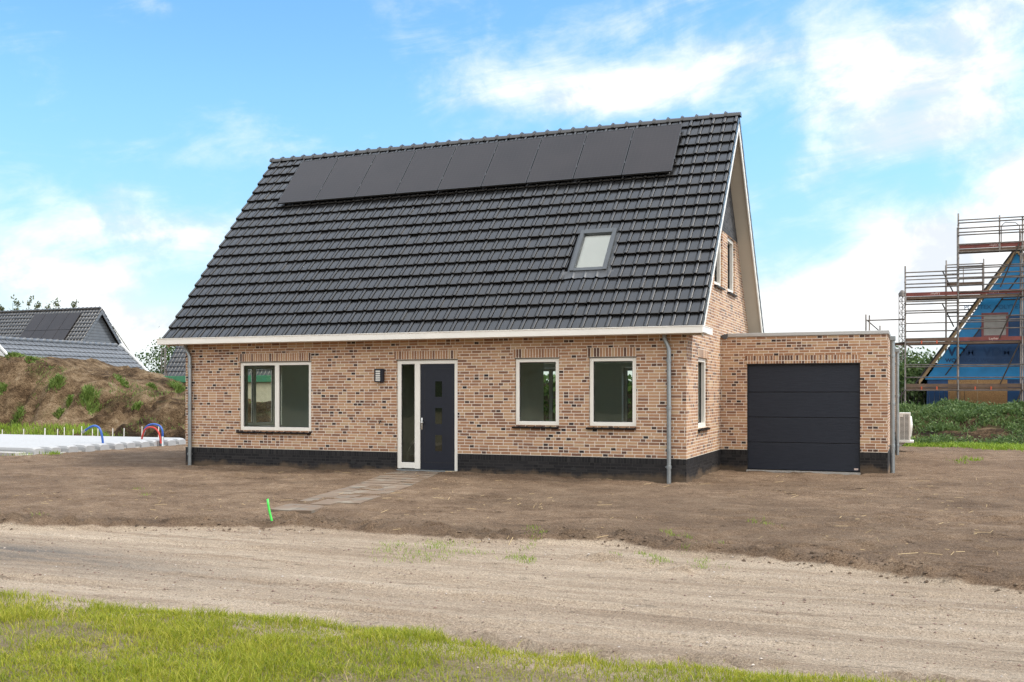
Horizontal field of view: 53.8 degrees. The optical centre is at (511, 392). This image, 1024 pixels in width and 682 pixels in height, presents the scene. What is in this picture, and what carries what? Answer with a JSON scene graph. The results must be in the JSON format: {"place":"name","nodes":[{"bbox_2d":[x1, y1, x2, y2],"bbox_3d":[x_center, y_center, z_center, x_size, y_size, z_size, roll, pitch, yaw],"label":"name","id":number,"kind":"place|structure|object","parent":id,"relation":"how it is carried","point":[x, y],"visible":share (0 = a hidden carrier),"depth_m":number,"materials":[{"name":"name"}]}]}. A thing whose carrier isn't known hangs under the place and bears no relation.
{"place":"outdoors","nodes":[
{"label":"outdoors","id":0,"kind":"place"},
{"bbox_2d":[0,306,121,344],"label":"house","id":1,"kind":"structure","parent":0,"point":[93,324],"depth_m":75.97,"materials":[{"name":"tile"}]},
{"bbox_2d":[19,331,33,337],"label":"solar panel","id":2,"kind":"object","parent":1,"relation":"attached to","point":[27,334],"visible":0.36,"depth_m":75.69,"materials":[{"name":"black glass"}]},
{"bbox_2d":[24,314,45,330],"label":"solar panel","id":3,"kind":"object","parent":1,"relation":"attached to","point":[34,322],"visible":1,"depth_m":76.38,"materials":[{"name":"black glass"}]},
{"bbox_2d":[30,330,45,338],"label":"solar panel","id":4,"kind":"object","parent":1,"relation":"attached to","point":[37,334],"visible":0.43,"depth_m":75.23,"materials":[{"name":"black glass"}]},
{"bbox_2d":[35,314,56,330],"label":"solar panel","id":5,"kind":"object","parent":1,"relation":"attached to","point":[46,321],"visible":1,"depth_m":75.95,"materials":[{"name":"black glass"}]},
{"bbox_2d":[41,330,57,338],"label":"solar panel","id":6,"kind":"object","parent":1,"relation":"attached to","point":[49,334],"visible":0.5,"depth_m":74.80,"materials":[{"name":"glass"}]},
{"bbox_2d":[47,313,68,329],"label":"solar panel","id":7,"kind":"object","parent":1,"relation":"attached to","point":[58,321],"visible":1,"depth_m":75.54,"materials":[{"name":"black glass"}]},
{"bbox_2d":[52,330,69,339],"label":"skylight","id":8,"kind":"object","parent":1,"relation":"attached to","point":[61,334],"visible":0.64,"depth_m":74.32},
{"bbox_2d":[59,313,80,329],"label":"solar panel","id":9,"kind":"object","parent":1,"relation":"attached to","point":[69,321],"visible":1,"depth_m":75.08,"materials":[{"name":"black glass"}]},
{"bbox_2d":[112,324,133,355],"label":"house","id":10,"kind":"structure","parent":0,"point":[121,339],"depth_m":84.89,"materials":[{"name":"white paint"}]},
{"bbox_2d":[161,348,167,375],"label":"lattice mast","id":11,"kind":"object","parent":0,"point":[164,359],"visible":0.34,"depth_m":59.92,"materials":[{"name":"grey metal"}]},
{"bbox_2d":[270,471,440,513],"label":"path","id":12,"kind":"structure","parent":0,"point":[391,483],"depth_m":17.81,"materials":[{"name":"concrete"}]},
{"bbox_2d":[0,588,963,681],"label":"grass verge","id":13,"kind":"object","parent":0,"point":[510,677],"depth_m":6.74,"materials":[{"name":"green plant"}]},
{"bbox_2d":[0,522,1023,681],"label":"dirt road","id":14,"kind":"structure","parent":0,"point":[818,627],"depth_m":9.13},
{"bbox_2d":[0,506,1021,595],"bbox_3d":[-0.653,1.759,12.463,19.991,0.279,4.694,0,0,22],"label":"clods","id":15,"kind":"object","parent":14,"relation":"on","point":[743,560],"visible":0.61,"depth_m":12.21,"materials":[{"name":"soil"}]},
{"bbox_2d":[0,527,1023,681],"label":"pebbles","id":16,"kind":"object","parent":14,"relation":"on","point":[804,601],"visible":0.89,"depth_m":9.07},
{"bbox_2d":[0,444,1023,592],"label":"garden soil","id":17,"kind":"structure","parent":0,"point":[819,506],"depth_m":15.65,"materials":[{"name":"brown soil"}]},
{"bbox_2d":[0,451,25,455],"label":"foundation beam","id":18,"kind":"structure","parent":17,"relation":"on","point":[9,453],"depth_m":28.18,"materials":[{"name":"concrete"}]},
{"bbox_2d":[0,446,43,454],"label":"foam block","id":19,"kind":"structure","parent":17,"relation":"on","point":[34,450],"depth_m":28.66,"materials":[{"name":"white plastic"}]},
{"bbox_2d":[0,444,60,453],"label":"foam block","id":20,"kind":"structure","parent":17,"relation":"on","point":[48,448],"depth_m":29.25,"materials":[{"name":"white plastic"}]},
{"bbox_2d":[0,443,77,452],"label":"foam block","id":21,"kind":"structure","parent":17,"relation":"on","point":[68,448],"depth_m":29.77,"materials":[{"name":"white plastic"}]},
{"bbox_2d":[0,442,94,451],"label":"foam block","id":22,"kind":"structure","parent":17,"relation":"on","point":[82,447],"depth_m":30.33,"materials":[{"name":"white plastic"}]},
{"bbox_2d":[0,440,108,449],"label":"foam block","id":23,"kind":"structure","parent":17,"relation":"on","point":[101,446],"depth_m":31.09,"materials":[{"name":"white plastic"}]},
{"bbox_2d":[82,425,103,442],"bbox_3d":[-12.893,1.299,31.043,0.869,0.629,0.083,0,0,22],"label":"water hose","id":24,"kind":"object","parent":23,"relation":"on","point":[98,427],"visible":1,"depth_m":30.94,"materials":[{"name":"blue plastic"}]},
{"bbox_2d":[0,421,119,435],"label":"grass","id":25,"kind":"structure","parent":17,"relation":"on","point":[36,430],"depth_m":38.37,"materials":[{"name":"green plant"}]},
{"bbox_2d":[0,439,123,449],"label":"foam block","id":26,"kind":"structure","parent":17,"relation":"on","point":[116,445],"depth_m":31.55,"materials":[{"name":"white plastic"}]},
{"bbox_2d":[0,438,135,447],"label":"foam block","id":27,"kind":"structure","parent":17,"relation":"on","point":[128,444],"depth_m":32.39,"materials":[{"name":"white plastic"}]},
{"bbox_2d":[0,336,147,370],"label":"house","id":28,"kind":"structure","parent":17,"relation":"on","point":[114,354],"depth_m":51.04,"materials":[{"name":"tile"}]},
{"bbox_2d":[0,437,149,447],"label":"foam block","id":29,"kind":"structure","parent":17,"relation":"on","point":[141,443],"depth_m":32.84,"materials":[{"name":"white plastic"}]},
{"bbox_2d":[0,436,160,445],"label":"foam block","id":30,"kind":"structure","parent":17,"relation":"on","point":[154,442],"depth_m":33.81,"materials":[{"name":"white plastic"}]},
{"bbox_2d":[141,426,161,443],"bbox_3d":[-11.889,1.403,33.227,0.886,0.596,0.075,0,0,22],"label":"water hose","id":31,"kind":"object","parent":30,"relation":"on","point":[156,429],"visible":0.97,"depth_m":33.16,"materials":[{"name":"red plastic"}]},
{"bbox_2d":[0,435,175,445],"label":"foam block","id":32,"kind":"structure","parent":17,"relation":"on","point":[169,442],"depth_m":34.26,"materials":[{"name":"white plastic"}]},
{"bbox_2d":[0,434,185,444],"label":"foam block","id":33,"kind":"structure","parent":17,"relation":"on","point":[180,441],"depth_m":35.35,"materials":[{"name":"white plastic"}]},
{"bbox_2d":[0,355,270,439],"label":"earth mound","id":34,"kind":"object","parent":17,"relation":"on","point":[116,414],"visible":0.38,"depth_m":41.88,"materials":[{"name":"brown soil"}]},
{"bbox_2d":[0,382,9,394],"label":"weed clump","id":35,"kind":"object","parent":34,"relation":"on","point":[3,387],"visible":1,"depth_m":42.77,"materials":[{"name":"green plant"}]},
{"bbox_2d":[0,351,25,358],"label":"weed clump","id":36,"kind":"object","parent":34,"relation":"on","point":[16,354],"visible":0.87,"depth_m":45.52,"materials":[{"name":"green plant"}]},
{"bbox_2d":[10,406,25,426],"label":"weed clump","id":37,"kind":"object","parent":34,"relation":"on","point":[18,413],"visible":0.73,"depth_m":41.61,"materials":[{"name":"green plant"}]},
{"bbox_2d":[24,355,39,363],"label":"weed clump","id":38,"kind":"object","parent":34,"relation":"on","point":[29,358],"visible":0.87,"depth_m":44.21,"materials":[{"name":"green plant"}]},
{"bbox_2d":[46,373,66,392],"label":"weed clump","id":39,"kind":"object","parent":34,"relation":"on","point":[56,380],"visible":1,"depth_m":42.10,"materials":[{"name":"green plant"}]},
{"bbox_2d":[53,406,64,418],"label":"weed clump","id":40,"kind":"object","parent":34,"relation":"on","point":[59,412],"visible":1,"depth_m":41.23,"materials":[{"name":"green plant"}]},
{"bbox_2d":[65,394,74,408],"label":"weed clump","id":41,"kind":"object","parent":34,"relation":"on","point":[69,399],"visible":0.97,"depth_m":41.49,"materials":[{"name":"green plant"}]},
{"bbox_2d":[77,384,107,415],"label":"weed clump","id":42,"kind":"object","parent":34,"relation":"on","point":[87,391],"visible":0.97,"depth_m":41.28,"materials":[{"name":"green plant"}]},
{"bbox_2d":[113,373,131,387],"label":"weed clump","id":43,"kind":"object","parent":34,"relation":"on","point":[119,379],"visible":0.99,"depth_m":43.34,"materials":[{"name":"green plant"}]},
{"bbox_2d":[0,354,262,435],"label":"sparse weeds","id":44,"kind":"object","parent":34,"relation":"on","point":[110,392],"visible":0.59,"depth_m":42.25,"materials":[{"name":"green plant"}]},
{"bbox_2d":[131,401,143,410],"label":"weed clump","id":45,"kind":"object","parent":34,"relation":"on","point":[137,405],"visible":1,"depth_m":40.91,"materials":[{"name":"green plant"}]},
{"bbox_2d":[145,382,158,390],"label":"weed clump","id":46,"kind":"object","parent":34,"relation":"on","point":[150,384],"visible":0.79,"depth_m":44.10,"materials":[{"name":"green plant"}]},
{"bbox_2d":[166,379,185,392],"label":"weed clump","id":47,"kind":"object","parent":34,"relation":"on","point":[177,387],"visible":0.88,"depth_m":45.58,"materials":[{"name":"green plant"}]},
{"bbox_2d":[144,423,163,445],"bbox_3d":[-11.858,1.403,33.322,0.868,0.790,0.099,0,0,22],"label":"water hose","id":48,"kind":"object","parent":17,"relation":"on","point":[162,436],"visible":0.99,"depth_m":33.17,"materials":[{"name":"blue plastic"}]},
{"bbox_2d":[164,375,270,401],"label":"shed","id":49,"kind":"structure","parent":17,"relation":"on","point":[263,388],"depth_m":45.69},
{"bbox_2d":[266,499,272,520],"bbox_3d":[-3.266,1.632,13.648,0.126,0.393,0.033,0,0,22],"label":"conduit","id":50,"kind":"object","parent":17,"relation":"on","point":[269,511],"visible":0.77,"depth_m":13.64,"materials":[{"name":"green plastic"}]},
{"bbox_2d":[2,449,982,568],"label":"grass sprigs","id":51,"kind":"object","parent":17,"relation":"on","point":[388,550],"depth_m":11.65,"materials":[{"name":"green plant"}]},
{"bbox_2d":[157,111,899,483],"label":"house","id":52,"kind":"structure","parent":17,"relation":"on","point":[465,319],"depth_m":22.46,"materials":[{"name":"brick"}]},
{"bbox_2d":[248,366,274,425],"bbox_3d":[-6.770,0.079,26.641,0.070,1.587,1.642,0,0,22],"label":"window","id":53,"kind":"structure","parent":52,"relation":"in","point":[253,422],"depth_m":26.66,"materials":[{"name":"white paint"}]},
{"bbox_2d":[236,362,310,433],"bbox_3d":[-5.481,0.112,23.266,2.004,1.653,0.168,0,0,22],"label":"window","id":54,"kind":"structure","parent":52,"relation":"in","point":[277,427],"depth_m":23.26,"materials":[{"name":"white paint"}]},
{"bbox_2d":[278,158,337,203],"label":"solar panel","id":55,"kind":"object","parent":52,"relation":"attached to","point":[307,181],"visible":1,"depth_m":26.57,"materials":[{"name":"black glass"}]},
{"bbox_2d":[316,154,376,200],"bbox_3d":[-4.283,-5.591,26.182,1.155,1.353,1.167,0,0,22],"label":"solar panel","id":56,"kind":"object","parent":52,"relation":"attached to","point":[346,177],"visible":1,"depth_m":26.14,"materials":[{"name":"black glass"}]},
{"bbox_2d":[374,369,384,381],"bbox_3d":[-2.917,-0.381,22.166,0.210,0.290,0.110,0,0,22],"label":"wall lamp","id":57,"kind":"object","parent":52,"relation":"attached to","point":[379,375],"visible":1,"depth_m":22.13,"materials":[{"name":"black metal"}]},
{"bbox_2d":[355,150,415,197],"bbox_3d":[-3.207,-5.591,25.754,1.155,1.353,1.167,0,0,22],"label":"solar panel","id":58,"kind":"object","parent":52,"relation":"attached to","point":[385,174],"visible":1,"depth_m":25.71,"materials":[{"name":"black glass"}]},
{"bbox_2d":[396,146,456,194],"bbox_3d":[-2.132,-5.591,25.326,1.155,1.353,1.167,0,0,22],"label":"solar panel","id":59,"kind":"object","parent":52,"relation":"attached to","point":[426,170],"visible":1,"depth_m":25.28,"materials":[{"name":"black glass"}]},
{"bbox_2d":[420,364,454,469],"bbox_3d":[-1.614,0.521,21.738,0.818,2.280,0.127,0,0,22],"label":"front door","id":60,"kind":"structure","parent":52,"relation":"in","point":[437,422],"depth_m":21.75,"materials":[{"name":"metal"}]},
{"bbox_2d":[438,142,498,190],"bbox_3d":[-1.057,-5.591,24.898,1.155,1.353,1.167,0,0,22],"label":"solar panel","id":61,"kind":"object","parent":52,"relation":"attached to","point":[468,166],"visible":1,"depth_m":24.85,"materials":[{"name":"black glass"}]},
{"bbox_2d":[481,138,541,186],"bbox_3d":[0.018,-5.591,24.470,1.155,1.353,1.167,0,0,22],"label":"solar panel","id":62,"kind":"object","parent":52,"relation":"attached to","point":[512,161],"visible":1,"depth_m":24.42,"materials":[{"name":"black glass"}]},
{"bbox_2d":[512,358,558,428],"bbox_3d":[0.495,0.012,20.887,1.017,1.452,0.168,0,0,22],"label":"window","id":63,"kind":"structure","parent":52,"relation":"in","point":[537,360],"depth_m":20.92,"materials":[{"name":"white paint"}]},
{"bbox_2d":[544,368,555,420],"bbox_3d":[1.133,0.470,29.365,2.192,2.369,0.070,0,0,22],"label":"window","id":64,"kind":"structure","parent":52,"relation":"in","point":[550,370],"depth_m":29.33,"materials":[{"name":"white paint"}]},
{"bbox_2d":[527,133,587,183],"bbox_3d":[1.093,-5.591,24.041,1.155,1.353,1.167,0,0,22],"label":"solar panel","id":65,"kind":"object","parent":52,"relation":"attached to","point":[557,158],"visible":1,"depth_m":24.00,"materials":[{"name":"black glass"}]},
{"bbox_2d":[573,128,633,179],"bbox_3d":[2.168,-5.591,23.613,1.155,1.353,1.167,0,0,22],"label":"solar panel","id":66,"kind":"object","parent":52,"relation":"attached to","point":[604,154],"visible":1,"depth_m":23.57,"materials":[{"name":"black glass"}]},
{"bbox_2d":[586,357,635,429],"bbox_3d":[1.997,0.012,20.289,1.029,1.452,0.168,0,0,22],"label":"window","id":67,"kind":"structure","parent":52,"relation":"in","point":[612,359],"depth_m":20.30,"materials":[{"name":"white paint"}]},
{"bbox_2d":[624,367,631,421],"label":"window","id":68,"kind":"structure","parent":52,"relation":"in","point":[626,369],"depth_m":28.50,"materials":[{"name":"white paint"}]},
{"bbox_2d":[622,124,682,175],"bbox_3d":[3.244,-5.591,23.185,1.155,1.353,1.167,0,0,22],"label":"solar panel","id":69,"kind":"object","parent":52,"relation":"attached to","point":[652,149],"visible":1,"depth_m":23.14,"materials":[{"name":"black glass"}]},
{"bbox_2d":[698,358,709,430],"bbox_3d":[3.964,0.032,21.235,0.228,1.518,1.046,0,0,22],"label":"window","id":70,"kind":"structure","parent":52,"relation":"in","point":[701,423],"depth_m":21.66,"materials":[{"name":"white paint"}]},
{"bbox_2d":[714,237,724,290],"bbox_3d":[4.643,-3.058,22.940,0.228,1.378,1.056,0,0,22],"label":"window","id":71,"kind":"structure","parent":52,"relation":"in","point":[717,281],"depth_m":23.37,"materials":[{"name":"white paint"}]},
{"bbox_2d":[727,238,737,296],"bbox_3d":[5.286,-3.058,24.557,0.228,1.378,1.096,0,0,22],"label":"window","id":72,"kind":"structure","parent":52,"relation":"in","point":[730,243],"depth_m":25.00,"materials":[{"name":"white paint"}]},
{"bbox_2d":[747,363,859,471],"bbox_3d":[6.518,0.544,22.619,2.441,2.398,0.070,0,0,22],"label":"garage door","id":73,"kind":"structure","parent":52,"relation":"in","point":[800,416],"depth_m":22.60,"materials":[{"name":"metal"}]},
{"bbox_2d":[899,412,913,446],"bbox_3d":[11.736,1.159,30.193,0.532,1.120,0.961,0,0,22],"label":"heat pump","id":74,"kind":"object","parent":52,"relation":"attached to","point":[905,426],"visible":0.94,"depth_m":29.79,"materials":[{"name":"white metal"}]},
{"bbox_2d":[544,374,631,421],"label":"hedge","id":75,"kind":"object","parent":17,"relation":"on","point":[546,400],"visible":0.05,"depth_m":43.49,"materials":[{"name":"green plant"}]},
{"bbox_2d":[899,350,936,405],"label":"tree","id":76,"kind":"object","parent":17,"relation":"on","point":[914,372],"visible":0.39,"depth_m":51.58,"materials":[{"name":"green plant"}]},
{"bbox_2d":[901,388,964,403],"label":"site fence","id":77,"kind":"object","parent":17,"relation":"on","point":[939,395],"visible":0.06,"depth_m":46.83,"materials":[{"name":"grey metal"}]},
{"bbox_2d":[865,213,1023,402],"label":"scaffold","id":78,"kind":"object","parent":17,"relation":"on","point":[999,246],"visible":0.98,"depth_m":45.71,"materials":[{"name":"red metal"}]},
{"bbox_2d":[942,259,983,351],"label":"scaffold","id":79,"kind":"object","parent":17,"relation":"on","point":[953,284],"visible":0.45,"depth_m":52.77,"materials":[{"name":"grey metal"}]},
{"bbox_2d":[915,251,1023,404],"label":"house","id":80,"kind":"structure","parent":17,"relation":"on","point":[987,354],"depth_m":46.74,"materials":[{"name":"blue plastic"}]},
{"bbox_2d":[981,312,1007,336],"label":"window","id":81,"kind":"structure","parent":80,"relation":"in","point":[984,332],"depth_m":46.62,"materials":[{"name":"white glass"}]},
{"bbox_2d":[0,0,1023,380],"label":"sky","id":82,"kind":"structure","parent":0,"point":[135,134],"materials":[{"name":"blue"}]},
{"bbox_2d":[901,405,1023,442],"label":"earth bank","id":83,"kind":"structure","parent":0,"point":[986,432],"depth_m":35.43,"materials":[{"name":"green plant"}]},
{"bbox_2d":[899,397,1023,445],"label":"weeds","id":84,"kind":"object","parent":83,"relation":"on","point":[950,419],"visible":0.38,"depth_m":36.23,"materials":[{"name":"green plant"}]},
{"bbox_2d":[903,434,1023,451],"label":"lime grass","id":85,"kind":"structure","parent":83,"relation":"on","point":[995,446],"depth_m":32.39,"materials":[{"name":"green plant"}]},
{"bbox_3d":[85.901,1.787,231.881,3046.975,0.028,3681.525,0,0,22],"label":"ground","id":86,"kind":"structure","parent":0,"visible":0},
{"bbox_2d":[11,295,23,309],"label":"poplar","id":87,"kind":"object","parent":86,"relation":"on","point":[17,303],"visible":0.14,"depth_m":119.70,"materials":[{"name":"green plant"}]},
{"bbox_2d":[26,295,33,309],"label":"poplar","id":88,"kind":"object","parent":86,"relation":"on","point":[28,303],"visible":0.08,"depth_m":120.14,"materials":[{"name":"green plant"}]},
{"bbox_2d":[34,301,41,309],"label":"poplar","id":89,"kind":"object","parent":86,"relation":"on","point":[38,305],"visible":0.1,"depth_m":119.88,"materials":[{"name":"green plant"}]},
{"bbox_2d":[51,298,60,308],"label":"poplar","id":90,"kind":"object","parent":86,"relation":"on","point":[56,304],"visible":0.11,"depth_m":120.28,"materials":[{"name":"green plant"}]},
{"bbox_2d":[71,299,78,307],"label":"poplar","id":91,"kind":"object","parent":86,"relation":"on","point":[73,305],"visible":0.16,"depth_m":120.07,"materials":[{"name":"green plant"}]},
{"bbox_2d":[134,326,176,373],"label":"tree","id":92,"kind":"object","parent":86,"relation":"on","point":[169,349],"visible":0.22,"depth_m":91.41,"materials":[{"name":"green plant"}]},
{"bbox_2d":[163,346,270,375],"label":"house","id":93,"kind":"structure","parent":86,"relation":"on","point":[176,365],"depth_m":69.89,"materials":[{"name":"tile"}]},
{"bbox_2d":[898,290,903,365],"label":"lattice mast","id":94,"kind":"object","parent":86,"relation":"on","point":[901,293],"visible":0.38,"depth_m":57.95,"materials":[{"name":"silver metal"}]},
{"bbox_2d":[896,345,931,402],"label":"tree","id":95,"kind":"object","parent":86,"relation":"on","point":[919,359],"visible":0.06,"depth_m":61.30,"materials":[{"name":"green plant"}]},
{"bbox_2d":[900,347,940,361],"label":"tree","id":96,"kind":"object","parent":86,"relation":"on","point":[926,353],"visible":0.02,"depth_m":70.44,"materials":[{"name":"green plant"}]}
]}

